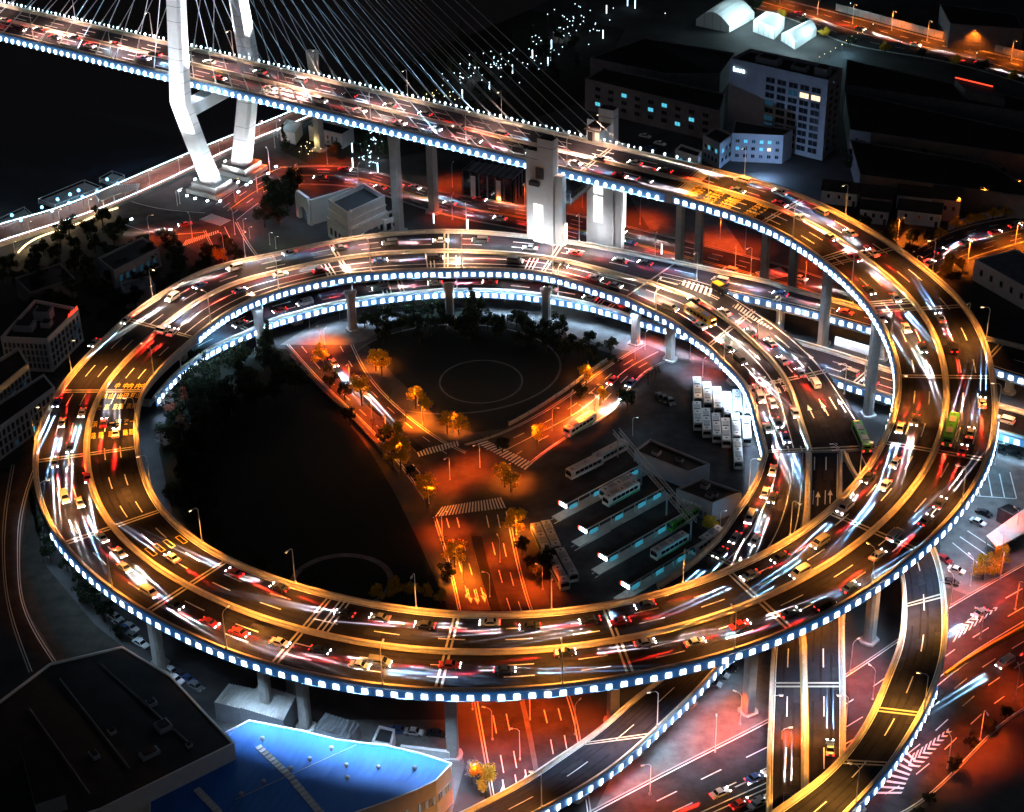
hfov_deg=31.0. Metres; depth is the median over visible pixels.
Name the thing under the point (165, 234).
tree
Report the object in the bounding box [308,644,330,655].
car
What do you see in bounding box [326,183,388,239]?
stepped hall
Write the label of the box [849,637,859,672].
street lamp
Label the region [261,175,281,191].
tree
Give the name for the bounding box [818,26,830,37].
tree
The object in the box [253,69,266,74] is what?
car
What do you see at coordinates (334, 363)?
car
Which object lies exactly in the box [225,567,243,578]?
car
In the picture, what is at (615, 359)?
bush
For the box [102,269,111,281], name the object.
tree
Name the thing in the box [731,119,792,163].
annex building
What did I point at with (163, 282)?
tree
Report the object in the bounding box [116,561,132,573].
car
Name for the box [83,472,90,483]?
car
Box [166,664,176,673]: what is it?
car
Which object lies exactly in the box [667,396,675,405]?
car
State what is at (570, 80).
lawn
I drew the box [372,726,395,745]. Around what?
boiler house
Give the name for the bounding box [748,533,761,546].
car
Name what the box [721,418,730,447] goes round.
bus
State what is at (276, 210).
tree
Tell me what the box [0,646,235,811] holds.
dark hall
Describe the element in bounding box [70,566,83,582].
tree
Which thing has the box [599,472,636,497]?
bus
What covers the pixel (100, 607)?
tree
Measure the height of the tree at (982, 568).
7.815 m
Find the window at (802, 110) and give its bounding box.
[798,107,807,114]
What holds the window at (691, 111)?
in the warehouse at (697, 112)
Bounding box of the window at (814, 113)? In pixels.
[810,109,819,116]
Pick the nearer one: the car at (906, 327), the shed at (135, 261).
the car at (906, 327)
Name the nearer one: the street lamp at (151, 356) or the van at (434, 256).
the street lamp at (151, 356)
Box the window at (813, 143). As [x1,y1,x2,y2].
[807,139,817,146]
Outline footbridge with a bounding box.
[566,180,592,204]
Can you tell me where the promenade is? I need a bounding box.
[0,112,311,246]
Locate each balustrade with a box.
[0,111,290,224]
[0,116,308,240]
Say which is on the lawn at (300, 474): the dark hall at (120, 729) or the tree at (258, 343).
the tree at (258, 343)
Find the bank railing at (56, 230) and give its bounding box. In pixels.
[17,207,117,255]
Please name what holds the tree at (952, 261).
on the ground at (988, 776)
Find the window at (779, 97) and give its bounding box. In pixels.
[776,94,785,101]
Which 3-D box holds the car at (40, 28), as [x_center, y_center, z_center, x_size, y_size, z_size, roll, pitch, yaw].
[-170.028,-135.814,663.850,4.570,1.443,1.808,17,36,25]
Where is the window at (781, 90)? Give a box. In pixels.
[776,86,785,93]
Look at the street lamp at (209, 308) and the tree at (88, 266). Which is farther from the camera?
the tree at (88, 266)
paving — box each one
[280,298,708,361]
[349,720,464,811]
[512,359,760,608]
[597,648,771,806]
[627,150,746,254]
[940,449,1023,594]
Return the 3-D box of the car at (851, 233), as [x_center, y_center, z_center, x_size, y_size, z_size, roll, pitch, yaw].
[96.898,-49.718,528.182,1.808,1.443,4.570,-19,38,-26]
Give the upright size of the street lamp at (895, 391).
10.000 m
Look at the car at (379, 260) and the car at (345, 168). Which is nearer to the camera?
the car at (379, 260)
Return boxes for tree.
[0,253,18,272]
[23,256,39,272]
[27,244,41,264]
[31,486,36,495]
[34,238,48,255]
[35,514,46,530]
[38,531,53,544]
[38,539,56,561]
[47,243,60,257]
[50,222,68,245]
[57,213,76,236]
[58,551,71,571]
[60,277,79,295]
[65,235,80,247]
[66,255,79,273]
[70,245,83,261]
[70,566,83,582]
[71,582,86,599]
[78,255,96,273]
[78,583,99,608]
[79,219,97,240]
[85,233,101,252]
[90,594,113,621]
[91,205,111,226]
[101,223,123,243]
[101,241,114,252]
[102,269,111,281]
[110,623,127,639]
[113,215,130,233]
[129,270,146,279]
[135,234,148,240]
[139,242,156,259]
[142,262,159,280]
[154,422,180,447]
[154,432,168,452]
[155,227,170,239]
[155,277,169,291]
[160,387,175,414]
[161,230,181,248]
[161,386,181,405]
[162,480,180,502]
[163,402,181,416]
[163,409,188,435]
[165,244,184,266]
[167,400,186,416]
[171,255,188,273]
[175,415,190,439]
[178,364,202,397]
[178,386,188,404]
[183,376,210,406]
[183,503,205,526]
[184,265,201,276]
[187,348,211,367]
[187,363,207,377]
[190,260,206,270]
[198,243,212,256]
[200,255,212,267]
[200,372,219,392]
[204,357,221,378]
[208,244,219,259]
[211,247,227,260]
[214,259,225,264]
[214,348,228,364]
[214,374,233,396]
[218,235,232,249]
[222,349,248,376]
[226,242,239,256]
[227,339,251,367]
[232,249,245,259]
[233,366,256,397]
[252,197,273,227]
[254,343,274,370]
[255,337,270,352]
[259,319,278,355]
[260,192,282,208]
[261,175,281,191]
[261,566,283,577]
[268,199,289,224]
[269,185,286,207]
[269,350,292,371]
[274,189,294,211]
[279,124,290,149]
[280,174,299,195]
[285,167,303,188]
[310,342,329,368]
[322,375,335,388]
[327,141,342,157]
[337,380,352,399]
[339,406,355,424]
[348,373,370,405]
[354,131,368,152]
[357,311,367,327]
[365,74,371,87]
[365,311,383,325]
[365,349,381,370]
[368,583,385,599]
[373,349,391,375]
[374,318,393,343]
[375,300,397,320]
[375,424,392,442]
[377,133,388,152]
[379,420,403,453]
[380,82,395,92]
[381,439,401,469]
[385,575,402,597]
[386,62,393,80]
[386,436,410,469]
[392,313,410,330]
[395,60,410,73]
[397,72,412,91]
[400,582,417,594]
[401,303,416,315]
[404,465,415,476]
[406,386,422,408]
[407,44,417,66]
[409,309,425,326]
[410,323,426,343]
[414,471,437,507]
[416,474,434,499]
[416,582,432,599]
[418,86,428,96]
[418,393,432,420]
[421,75,432,87]
[421,298,434,318]
[423,314,438,335]
[424,58,431,74]
[429,42,435,64]
[431,589,446,601]
[434,299,444,312]
[435,88,445,101]
[436,534,447,549]
[437,308,454,329]
[437,410,455,433]
[437,562,456,582]
[441,538,467,567]
[447,56,452,76]
[448,312,467,334]
[451,412,468,434]
[457,306,481,323]
[458,53,468,65]
[459,321,478,342]
[463,284,481,323]
[465,296,487,319]
[465,758,476,784]
[466,99,475,111]
[469,760,495,795]
[472,52,479,68]
[473,81,483,96]
[476,40,488,56]
[476,768,497,798]
[477,67,486,75]
[479,308,493,329]
[482,73,496,85]
[485,83,492,106]
[488,319,506,338]
[490,48,501,62]
[491,461,510,487]
[492,313,505,324]
[495,97,506,111]
[495,437,509,452]
[499,33,514,51]
[500,66,513,79]
[500,471,519,491]
[501,507,527,537]
[506,309,522,328]
[509,330,522,345]
[510,73,522,87]
[513,536,529,554]
[514,312,536,333]
[515,93,523,113]
[517,54,529,67]
[521,319,535,345]
[522,555,536,568]
[527,30,535,47]
[527,560,547,582]
[528,66,537,74]
[531,423,546,445]
[535,44,550,61]
[535,66,545,87]
[535,552,554,574]
[536,85,542,106]
[536,317,552,331]
[536,329,556,351]
[543,544,557,558]
[546,48,556,70]
[549,311,568,332]
[549,330,566,340]
[552,28,563,41]
[565,333,576,344]
[567,34,580,50]
[571,338,585,355]
[571,383,589,399]
[578,364,592,385]
[583,330,596,343]
[584,341,602,359]
[597,386,608,405]
[602,336,618,353]
[617,387,636,410]
[642,371,652,384]
[652,363,661,379]
[701,514,719,529]
[751,0,762,11]
[778,9,786,15]
[800,14,808,22]
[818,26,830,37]
[840,149,852,170]
[845,35,856,47]
[858,214,871,224]
[879,41,892,53]
[883,229,897,243]
[888,217,904,232]
[902,242,919,257]
[906,228,920,245]
[910,806,923,811]
[917,48,927,59]
[922,792,936,805]
[923,231,935,243]
[934,227,947,239]
[939,262,951,276]
[944,252,958,268]
[947,754,961,772]
[948,54,961,66]
[949,216,963,230]
[955,258,968,272]
[963,729,978,749]
[964,212,975,225]
[971,551,995,579]
[973,212,988,222]
[978,59,989,73]
[981,717,996,734]
[986,207,999,219]
[987,561,1002,574]
[991,544,1011,567]
[998,205,1012,217]
[1000,706,1013,719]
[1008,69,1018,82]
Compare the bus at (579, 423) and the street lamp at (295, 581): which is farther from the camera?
the bus at (579, 423)
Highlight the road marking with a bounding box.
[465,472,1016,793]
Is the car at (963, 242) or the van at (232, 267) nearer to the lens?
the van at (232, 267)
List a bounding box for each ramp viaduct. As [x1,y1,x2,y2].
[142,278,1023,446]
[461,662,732,811]
[661,260,1023,395]
[766,450,845,811]
[770,443,947,811]
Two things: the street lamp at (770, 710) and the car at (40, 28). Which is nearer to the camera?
the street lamp at (770, 710)
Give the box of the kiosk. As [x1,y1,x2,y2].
[280,119,302,144]
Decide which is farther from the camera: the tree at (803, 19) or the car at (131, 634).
the tree at (803, 19)
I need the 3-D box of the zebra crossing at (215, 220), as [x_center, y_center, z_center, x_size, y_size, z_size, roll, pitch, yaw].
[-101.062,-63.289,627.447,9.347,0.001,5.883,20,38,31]
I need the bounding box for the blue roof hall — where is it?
[149,720,452,811]
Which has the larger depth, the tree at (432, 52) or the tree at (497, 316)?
the tree at (432, 52)
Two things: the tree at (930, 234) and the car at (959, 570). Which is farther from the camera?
the tree at (930, 234)
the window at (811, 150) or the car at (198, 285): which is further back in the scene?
the window at (811, 150)
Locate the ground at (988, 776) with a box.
[0,0,1023,811]
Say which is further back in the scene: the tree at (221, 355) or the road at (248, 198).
the road at (248, 198)
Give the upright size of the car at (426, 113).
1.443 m
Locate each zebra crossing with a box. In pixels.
[183,230,218,245]
[200,214,230,225]
[417,441,458,456]
[435,497,505,516]
[478,441,530,468]
[755,267,787,278]
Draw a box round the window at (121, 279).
[119,273,123,281]
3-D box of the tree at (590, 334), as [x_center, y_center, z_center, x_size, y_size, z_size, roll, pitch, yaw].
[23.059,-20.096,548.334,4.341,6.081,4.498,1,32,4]
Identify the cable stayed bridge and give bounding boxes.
[0,0,699,230]
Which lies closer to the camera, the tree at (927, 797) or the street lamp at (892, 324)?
the tree at (927, 797)
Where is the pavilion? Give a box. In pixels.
[461,160,525,202]
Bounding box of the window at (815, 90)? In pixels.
[811,87,820,94]
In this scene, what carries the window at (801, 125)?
in the office tower at (800, 98)
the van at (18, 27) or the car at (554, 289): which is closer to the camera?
the car at (554, 289)
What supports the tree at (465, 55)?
on the lawn at (570, 80)
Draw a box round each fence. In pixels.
[290,354,398,475]
[508,359,607,425]
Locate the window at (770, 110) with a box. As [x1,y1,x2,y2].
[764,106,773,113]
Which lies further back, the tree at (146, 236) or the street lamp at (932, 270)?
the tree at (146, 236)
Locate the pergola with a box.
[95,183,139,205]
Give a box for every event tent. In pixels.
[696,0,754,32]
[753,11,784,39]
[781,19,816,48]
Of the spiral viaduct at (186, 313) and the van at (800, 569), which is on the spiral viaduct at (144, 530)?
the van at (800, 569)
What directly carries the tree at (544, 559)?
on the paving at (548, 484)
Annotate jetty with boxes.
[0,207,33,226]
[38,180,102,209]
[99,171,125,185]
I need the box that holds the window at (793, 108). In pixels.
[787,104,796,111]
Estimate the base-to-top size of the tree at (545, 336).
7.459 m
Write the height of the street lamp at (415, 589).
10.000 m
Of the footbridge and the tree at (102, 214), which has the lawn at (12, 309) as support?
the tree at (102, 214)
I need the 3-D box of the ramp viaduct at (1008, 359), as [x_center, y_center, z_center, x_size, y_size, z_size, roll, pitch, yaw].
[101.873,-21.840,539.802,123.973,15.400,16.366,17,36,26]
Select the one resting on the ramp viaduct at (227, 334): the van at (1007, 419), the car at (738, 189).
the van at (1007, 419)
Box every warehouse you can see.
[585,68,724,138]
[590,38,734,92]
[843,60,1023,130]
[843,92,1023,179]
[849,139,1023,218]
[938,4,1023,51]
[954,77,1005,106]
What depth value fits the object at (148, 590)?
411.52 m
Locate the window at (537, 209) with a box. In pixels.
[533,204,542,229]
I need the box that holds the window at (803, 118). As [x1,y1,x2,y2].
[798,114,807,121]
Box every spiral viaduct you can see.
[32,164,998,761]
[126,229,677,383]
[624,275,874,461]
[657,450,804,589]
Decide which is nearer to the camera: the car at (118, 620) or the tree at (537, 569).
the car at (118, 620)
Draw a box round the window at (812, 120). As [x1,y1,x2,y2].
[809,117,818,124]
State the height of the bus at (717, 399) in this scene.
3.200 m
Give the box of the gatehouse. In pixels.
[382,210,394,231]
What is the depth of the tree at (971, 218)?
611.23 m
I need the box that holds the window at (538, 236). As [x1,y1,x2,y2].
[533,231,543,242]
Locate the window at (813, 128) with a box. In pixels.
[809,124,818,131]
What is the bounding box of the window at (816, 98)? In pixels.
[811,94,820,101]
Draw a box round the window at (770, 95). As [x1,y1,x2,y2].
[765,91,774,98]
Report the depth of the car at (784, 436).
482.70 m
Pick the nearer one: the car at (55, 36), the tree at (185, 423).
the tree at (185, 423)
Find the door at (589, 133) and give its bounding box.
[588,131,591,140]
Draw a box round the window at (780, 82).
[777,79,786,86]
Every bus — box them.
[530,522,550,553]
[541,520,560,547]
[549,554,569,590]
[555,547,578,582]
[563,410,596,436]
[565,453,603,479]
[592,438,627,462]
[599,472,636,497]
[602,479,639,506]
[650,530,688,560]
[665,504,697,531]
[684,302,716,327]
[688,525,721,555]
[692,377,701,404]
[692,401,701,430]
[701,408,711,437]
[702,382,711,409]
[711,413,721,442]
[712,386,721,414]
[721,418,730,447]
[722,391,731,417]
[730,413,740,440]
[732,389,742,418]
[732,438,742,468]
[741,416,751,445]
[742,393,751,420]
[851,420,871,452]
[941,412,959,446]
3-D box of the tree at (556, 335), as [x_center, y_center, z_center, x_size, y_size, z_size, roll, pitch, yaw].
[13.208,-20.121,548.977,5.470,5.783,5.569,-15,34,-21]
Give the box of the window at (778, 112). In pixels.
[775,109,784,116]
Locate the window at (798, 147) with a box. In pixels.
[796,144,805,151]
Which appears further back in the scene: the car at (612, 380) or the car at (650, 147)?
the car at (650, 147)
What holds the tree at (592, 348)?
on the lawn at (427, 362)
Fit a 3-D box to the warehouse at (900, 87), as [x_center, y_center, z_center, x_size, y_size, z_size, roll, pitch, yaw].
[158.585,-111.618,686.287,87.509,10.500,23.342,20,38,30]
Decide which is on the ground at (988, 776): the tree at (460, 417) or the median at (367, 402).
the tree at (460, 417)
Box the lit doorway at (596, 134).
[595,133,598,140]
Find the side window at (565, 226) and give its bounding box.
[564,223,566,244]
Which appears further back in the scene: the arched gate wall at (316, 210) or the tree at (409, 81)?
the tree at (409, 81)
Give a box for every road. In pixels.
[2,463,55,671]
[118,201,203,234]
[200,203,238,232]
[203,222,257,261]
[216,167,287,218]
[280,165,854,301]
[286,344,465,498]
[413,434,531,520]
[433,511,590,811]
[464,343,665,465]
[589,563,1023,811]
[743,0,1023,83]
[850,217,1023,303]
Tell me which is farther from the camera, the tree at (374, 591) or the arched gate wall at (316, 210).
the arched gate wall at (316, 210)
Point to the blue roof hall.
(274, 768)
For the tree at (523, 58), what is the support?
on the lawn at (570, 80)
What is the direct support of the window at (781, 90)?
in the office tower at (800, 98)
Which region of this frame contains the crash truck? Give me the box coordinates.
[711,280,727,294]
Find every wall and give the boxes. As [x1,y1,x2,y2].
[295,187,351,225]
[400,744,449,759]
[835,3,1023,58]
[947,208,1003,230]
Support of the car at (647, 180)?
on the cable stayed bridge
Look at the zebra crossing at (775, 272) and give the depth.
587.17 m
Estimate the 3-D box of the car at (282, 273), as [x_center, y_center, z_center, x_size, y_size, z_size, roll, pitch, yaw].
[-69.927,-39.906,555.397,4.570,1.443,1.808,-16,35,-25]
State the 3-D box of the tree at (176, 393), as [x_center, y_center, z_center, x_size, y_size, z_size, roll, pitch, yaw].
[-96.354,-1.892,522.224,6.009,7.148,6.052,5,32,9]
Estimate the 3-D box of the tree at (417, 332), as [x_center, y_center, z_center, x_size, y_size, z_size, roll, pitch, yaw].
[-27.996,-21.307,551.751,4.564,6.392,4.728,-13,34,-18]
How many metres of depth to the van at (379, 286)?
566.04 m
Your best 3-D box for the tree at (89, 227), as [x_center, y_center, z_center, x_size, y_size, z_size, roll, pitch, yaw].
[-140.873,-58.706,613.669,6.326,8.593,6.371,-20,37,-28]
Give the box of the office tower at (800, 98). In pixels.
[727,49,841,160]
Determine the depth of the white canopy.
459.41 m
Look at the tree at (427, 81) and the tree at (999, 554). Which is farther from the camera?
the tree at (427, 81)
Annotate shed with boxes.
[15,263,77,305]
[98,237,160,288]
[120,276,155,308]
[214,683,253,724]
[240,686,297,727]
[314,713,359,740]
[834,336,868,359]
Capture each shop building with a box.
[675,144,701,164]
[702,127,731,168]
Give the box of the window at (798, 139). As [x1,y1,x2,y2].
[796,136,805,144]
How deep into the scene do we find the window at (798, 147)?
662.20 m
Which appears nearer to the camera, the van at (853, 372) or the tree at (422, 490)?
the tree at (422, 490)
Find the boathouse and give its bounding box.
[308,120,353,148]
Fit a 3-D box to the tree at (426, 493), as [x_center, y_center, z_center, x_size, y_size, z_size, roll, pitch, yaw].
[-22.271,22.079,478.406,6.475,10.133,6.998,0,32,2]
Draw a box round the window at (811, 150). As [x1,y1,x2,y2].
[807,146,816,154]
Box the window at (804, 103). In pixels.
[799,99,808,106]
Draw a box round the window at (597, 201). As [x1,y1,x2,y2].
[593,196,602,222]
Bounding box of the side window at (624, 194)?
[623,192,625,227]
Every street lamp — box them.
[29,406,39,440]
[39,478,49,515]
[66,339,75,370]
[107,548,116,588]
[123,397,137,429]
[136,455,151,487]
[140,342,154,374]
[188,508,202,541]
[201,289,211,322]
[222,605,229,648]
[285,549,296,582]
[380,639,383,684]
[410,573,416,607]
[482,706,493,739]
[509,728,520,759]
[529,771,542,807]
[551,575,552,609]
[552,241,555,273]
[560,638,563,683]
[640,764,650,794]
[647,691,658,726]
[655,277,661,310]
[682,550,689,583]
[714,714,716,752]
[730,603,736,648]
[732,689,741,724]
[748,458,760,490]
[754,376,764,409]
[768,694,782,730]
[789,501,801,535]
[792,203,801,237]
[837,694,848,730]
[838,363,846,393]
[847,762,859,802]
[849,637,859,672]
[851,249,862,283]
[858,440,873,474]
[866,542,875,584]
[868,663,875,699]
[889,308,903,341]
[893,375,907,408]
[916,671,928,709]
[927,240,935,271]
[941,581,951,615]
[946,730,951,768]
[948,569,953,604]
[956,464,966,503]
[968,552,973,587]
[979,710,988,739]
[980,306,989,339]
[991,382,1001,417]
[1014,662,1019,699]
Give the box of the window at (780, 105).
[776,101,784,108]
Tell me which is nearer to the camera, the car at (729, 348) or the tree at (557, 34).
the car at (729, 348)
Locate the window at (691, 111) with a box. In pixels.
[689,109,694,114]
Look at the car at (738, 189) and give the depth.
548.97 m
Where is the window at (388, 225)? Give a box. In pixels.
[386,222,390,230]
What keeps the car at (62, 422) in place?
on the spiral viaduct at (144, 530)
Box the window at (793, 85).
[788,81,797,89]
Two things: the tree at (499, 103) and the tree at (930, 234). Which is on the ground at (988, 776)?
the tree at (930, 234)
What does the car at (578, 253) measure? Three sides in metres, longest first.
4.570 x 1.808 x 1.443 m
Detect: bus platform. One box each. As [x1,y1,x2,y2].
[552,461,648,521]
[571,484,672,546]
[591,509,692,574]
[613,537,702,599]
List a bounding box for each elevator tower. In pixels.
[526,135,566,246]
[584,105,625,248]
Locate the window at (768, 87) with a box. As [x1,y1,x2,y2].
[765,84,774,91]
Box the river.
[0,0,547,220]
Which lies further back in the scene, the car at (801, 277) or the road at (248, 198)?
the road at (248, 198)
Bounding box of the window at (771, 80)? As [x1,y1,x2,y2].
[766,76,775,83]
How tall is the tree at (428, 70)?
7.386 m
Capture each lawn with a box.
[0,220,213,378]
[1,467,120,660]
[159,348,447,609]
[280,10,624,164]
[368,307,616,432]
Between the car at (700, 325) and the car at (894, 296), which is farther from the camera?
the car at (700, 325)
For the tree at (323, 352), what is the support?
on the road at (380, 400)
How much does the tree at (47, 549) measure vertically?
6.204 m
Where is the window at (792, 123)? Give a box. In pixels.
[786,119,795,126]
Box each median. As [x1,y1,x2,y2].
[325,353,423,451]
[471,536,500,610]
[520,700,537,770]
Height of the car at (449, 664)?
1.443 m
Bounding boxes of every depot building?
[634,439,709,486]
[675,478,741,519]
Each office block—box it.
[0,299,83,371]
[0,347,31,400]
[0,374,54,459]
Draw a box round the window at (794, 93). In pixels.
[788,89,797,96]
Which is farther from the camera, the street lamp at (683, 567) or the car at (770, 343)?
the car at (770, 343)
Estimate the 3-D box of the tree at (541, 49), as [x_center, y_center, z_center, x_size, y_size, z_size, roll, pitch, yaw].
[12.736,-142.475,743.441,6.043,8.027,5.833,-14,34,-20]
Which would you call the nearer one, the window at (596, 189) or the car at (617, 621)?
the car at (617, 621)
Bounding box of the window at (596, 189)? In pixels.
[593,185,602,194]
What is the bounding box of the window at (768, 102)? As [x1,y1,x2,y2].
[764,99,773,106]
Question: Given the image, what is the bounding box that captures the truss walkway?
[613,428,696,540]
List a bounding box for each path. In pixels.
[290,553,393,601]
[356,324,560,413]
[439,360,522,402]
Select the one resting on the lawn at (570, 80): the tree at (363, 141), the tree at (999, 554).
the tree at (363, 141)
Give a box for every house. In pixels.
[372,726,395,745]
[821,179,860,206]
[859,199,890,224]
[860,183,894,214]
[896,183,932,207]
[897,198,943,227]
[931,185,963,221]
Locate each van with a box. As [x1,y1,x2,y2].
[13,24,25,31]
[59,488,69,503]
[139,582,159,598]
[148,49,161,56]
[165,290,179,302]
[226,261,243,271]
[292,76,306,83]
[296,296,313,306]
[312,95,327,103]
[342,91,357,98]
[367,654,391,667]
[371,282,387,291]
[382,238,397,245]
[427,253,442,260]
[472,235,487,243]
[492,129,507,135]
[507,255,522,263]
[512,144,525,153]
[551,259,568,268]
[661,301,678,312]
[711,275,728,283]
[723,265,737,272]
[733,352,747,365]
[734,175,751,184]
[744,508,756,524]
[755,389,765,403]
[783,792,791,801]
[789,562,810,578]
[809,377,820,388]
[810,532,830,549]
[812,206,828,216]
[814,597,836,612]
[836,497,853,514]
[841,367,859,377]
[886,527,904,542]
[948,341,958,353]
[995,652,1015,669]
[998,414,1015,424]
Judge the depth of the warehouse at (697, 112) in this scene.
685.76 m
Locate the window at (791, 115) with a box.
[786,112,795,119]
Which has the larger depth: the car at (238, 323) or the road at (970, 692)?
the car at (238, 323)
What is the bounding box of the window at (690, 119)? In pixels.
[688,117,694,122]
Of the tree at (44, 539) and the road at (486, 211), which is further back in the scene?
the road at (486, 211)
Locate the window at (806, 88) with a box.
[800,84,809,91]
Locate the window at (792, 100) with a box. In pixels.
[787,96,796,104]
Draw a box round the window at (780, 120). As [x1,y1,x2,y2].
[775,116,783,123]
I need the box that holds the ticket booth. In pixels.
[996,503,1022,523]
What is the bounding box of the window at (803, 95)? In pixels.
[799,92,808,99]
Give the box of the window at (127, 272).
[126,270,129,278]
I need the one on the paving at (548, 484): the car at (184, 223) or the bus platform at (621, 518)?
the bus platform at (621, 518)
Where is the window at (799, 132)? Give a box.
[797,129,806,136]
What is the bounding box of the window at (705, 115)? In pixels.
[702,112,708,117]
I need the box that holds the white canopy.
[985,509,1023,559]
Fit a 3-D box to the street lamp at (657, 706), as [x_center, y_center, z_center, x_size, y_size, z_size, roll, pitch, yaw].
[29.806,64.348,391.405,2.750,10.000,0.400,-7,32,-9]
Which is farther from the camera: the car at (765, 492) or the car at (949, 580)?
the car at (765, 492)
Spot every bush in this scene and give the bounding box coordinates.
[322,364,332,371]
[332,371,338,378]
[602,353,612,360]
[613,357,622,364]
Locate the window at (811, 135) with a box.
[808,132,817,139]
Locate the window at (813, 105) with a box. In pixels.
[810,102,819,109]
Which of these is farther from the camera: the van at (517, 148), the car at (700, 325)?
the van at (517, 148)
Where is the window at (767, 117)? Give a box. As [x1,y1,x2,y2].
[763,114,772,121]
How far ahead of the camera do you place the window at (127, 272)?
588.40 m
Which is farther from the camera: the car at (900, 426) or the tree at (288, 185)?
the tree at (288, 185)
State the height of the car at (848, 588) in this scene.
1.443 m
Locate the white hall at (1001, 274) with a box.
[973,249,1023,308]
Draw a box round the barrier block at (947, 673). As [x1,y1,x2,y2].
[944,669,950,675]
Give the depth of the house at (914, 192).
622.57 m
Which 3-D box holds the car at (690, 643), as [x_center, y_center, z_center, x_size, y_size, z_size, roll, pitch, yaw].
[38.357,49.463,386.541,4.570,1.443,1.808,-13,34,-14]
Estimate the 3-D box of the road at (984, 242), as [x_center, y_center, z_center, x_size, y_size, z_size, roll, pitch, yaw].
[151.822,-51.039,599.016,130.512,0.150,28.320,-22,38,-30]
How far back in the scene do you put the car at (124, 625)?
438.66 m
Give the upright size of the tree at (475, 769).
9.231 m
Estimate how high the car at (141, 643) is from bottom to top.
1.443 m
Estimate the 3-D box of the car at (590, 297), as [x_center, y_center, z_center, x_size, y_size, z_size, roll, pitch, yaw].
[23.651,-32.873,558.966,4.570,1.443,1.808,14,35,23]
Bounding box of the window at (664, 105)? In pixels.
[661,102,666,107]
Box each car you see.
[0,17,10,22]
[33,26,45,31]
[48,34,60,39]
[51,457,58,468]
[52,398,61,407]
[58,417,66,427]
[66,442,73,452]
[68,34,80,39]
[74,496,84,508]
[78,407,86,417]
[83,42,95,48]
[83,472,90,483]
[88,338,99,346]
[95,531,108,543]
[100,418,107,427]
[107,612,124,619]
[111,617,124,624]
[112,428,119,437]
[112,546,127,558]
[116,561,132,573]
[121,316,132,324]
[121,623,129,632]
[125,621,139,631]
[125,630,142,638]
[132,637,149,648]
[138,55,150,60]
[155,325,165,332]
[157,326,169,334]
[164,552,180,563]
[165,599,183,610]
[166,328,178,336]
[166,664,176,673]
[170,673,184,684]
[174,667,186,675]
[178,221,191,226]
[180,673,196,681]
[186,679,204,691]
[192,281,206,289]
[199,616,219,628]
[203,59,216,64]
[213,75,226,80]
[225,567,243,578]
[229,627,249,638]
[232,287,247,294]
[232,320,246,327]
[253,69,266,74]
[263,85,275,90]
[268,637,290,648]
[269,582,289,592]
[272,270,287,277]
[272,307,287,314]
[282,249,297,256]
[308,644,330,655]
[312,267,327,273]
[313,174,325,179]
[329,358,338,367]
[332,244,347,250]
[334,608,355,618]
[338,166,351,171]
[348,659,370,670]
[353,107,366,113]
[369,612,390,622]
[372,257,387,263]
[373,184,385,190]
[383,102,396,108]
[389,724,405,734]
[393,119,406,125]
[403,726,424,736]
[408,184,420,190]
[414,620,435,629]
[418,111,431,116]
[425,728,445,738]
[427,279,441,285]
[428,125,441,132]
[433,237,446,242]
[438,660,460,669]
[443,200,456,205]
[453,124,464,129]
[467,137,481,143]
[473,196,486,201]
[479,617,500,626]
[482,279,497,284]
[493,215,506,220]
[494,665,515,674]
[519,621,540,631]
[522,244,537,250]
[545,285,557,292]
[554,647,575,657]
[567,159,581,166]
[567,249,582,256]
[579,614,600,625]
[582,295,597,301]
[587,274,602,281]
[592,155,607,162]
[606,376,618,384]
[607,282,622,288]
[609,616,630,626]
[612,172,627,178]
[612,257,627,263]
[624,240,636,246]
[625,378,636,387]
[627,159,642,166]
[633,637,656,648]
[634,599,655,610]
[637,177,652,183]
[637,259,652,266]
[639,133,650,138]
[643,145,656,150]
[653,140,666,145]
[655,391,662,401]
[657,167,672,173]
[662,393,667,403]
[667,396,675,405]
[683,637,706,648]
[687,297,701,304]
[693,321,706,329]
[709,786,730,799]
[710,679,722,688]
[712,546,727,558]
[718,308,731,316]
[718,671,730,679]
[721,343,734,352]
[725,664,737,672]
[728,531,741,543]
[729,619,750,631]
[729,797,749,810]
[730,186,745,193]
[739,569,760,580]
[743,328,756,337]
[744,771,765,784]
[747,798,765,810]
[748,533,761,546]
[749,794,765,801]
[760,486,769,498]
[762,422,772,433]
[763,338,776,347]
[767,491,777,503]
[768,397,777,407]
[768,464,776,476]
[770,551,789,563]
[772,188,787,195]
[772,200,787,207]
[772,290,787,297]
[772,417,782,428]
[776,355,788,365]
[779,606,800,618]
[780,432,789,443]
[790,407,798,418]
[792,213,805,221]
[794,368,805,377]
[797,274,807,281]
[823,232,837,241]
[826,739,834,756]
[837,308,853,315]
[840,581,859,594]
[843,228,857,237]
[848,253,862,262]
[855,26,865,30]
[860,471,874,483]
[863,285,875,295]
[865,248,879,257]
[868,549,886,561]
[877,312,886,322]
[878,478,892,491]
[889,292,901,302]
[889,456,901,468]
[895,421,904,433]
[901,322,911,332]
[909,42,920,46]
[910,414,919,426]
[917,513,932,526]
[918,342,926,352]
[924,259,935,266]
[933,496,947,509]
[934,313,945,322]
[935,247,946,254]
[938,553,953,564]
[944,577,959,586]
[946,565,965,574]
[957,444,967,456]
[958,239,971,245]
[965,426,974,438]
[968,516,986,526]
[971,607,988,618]
[975,508,993,517]
[979,397,986,408]
[988,229,1001,235]
[994,446,1007,454]
[1006,449,1023,458]
[1008,222,1021,228]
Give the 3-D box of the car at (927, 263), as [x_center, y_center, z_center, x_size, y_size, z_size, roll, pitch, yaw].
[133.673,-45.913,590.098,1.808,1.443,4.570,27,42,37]
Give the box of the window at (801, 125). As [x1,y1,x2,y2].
[797,122,806,129]

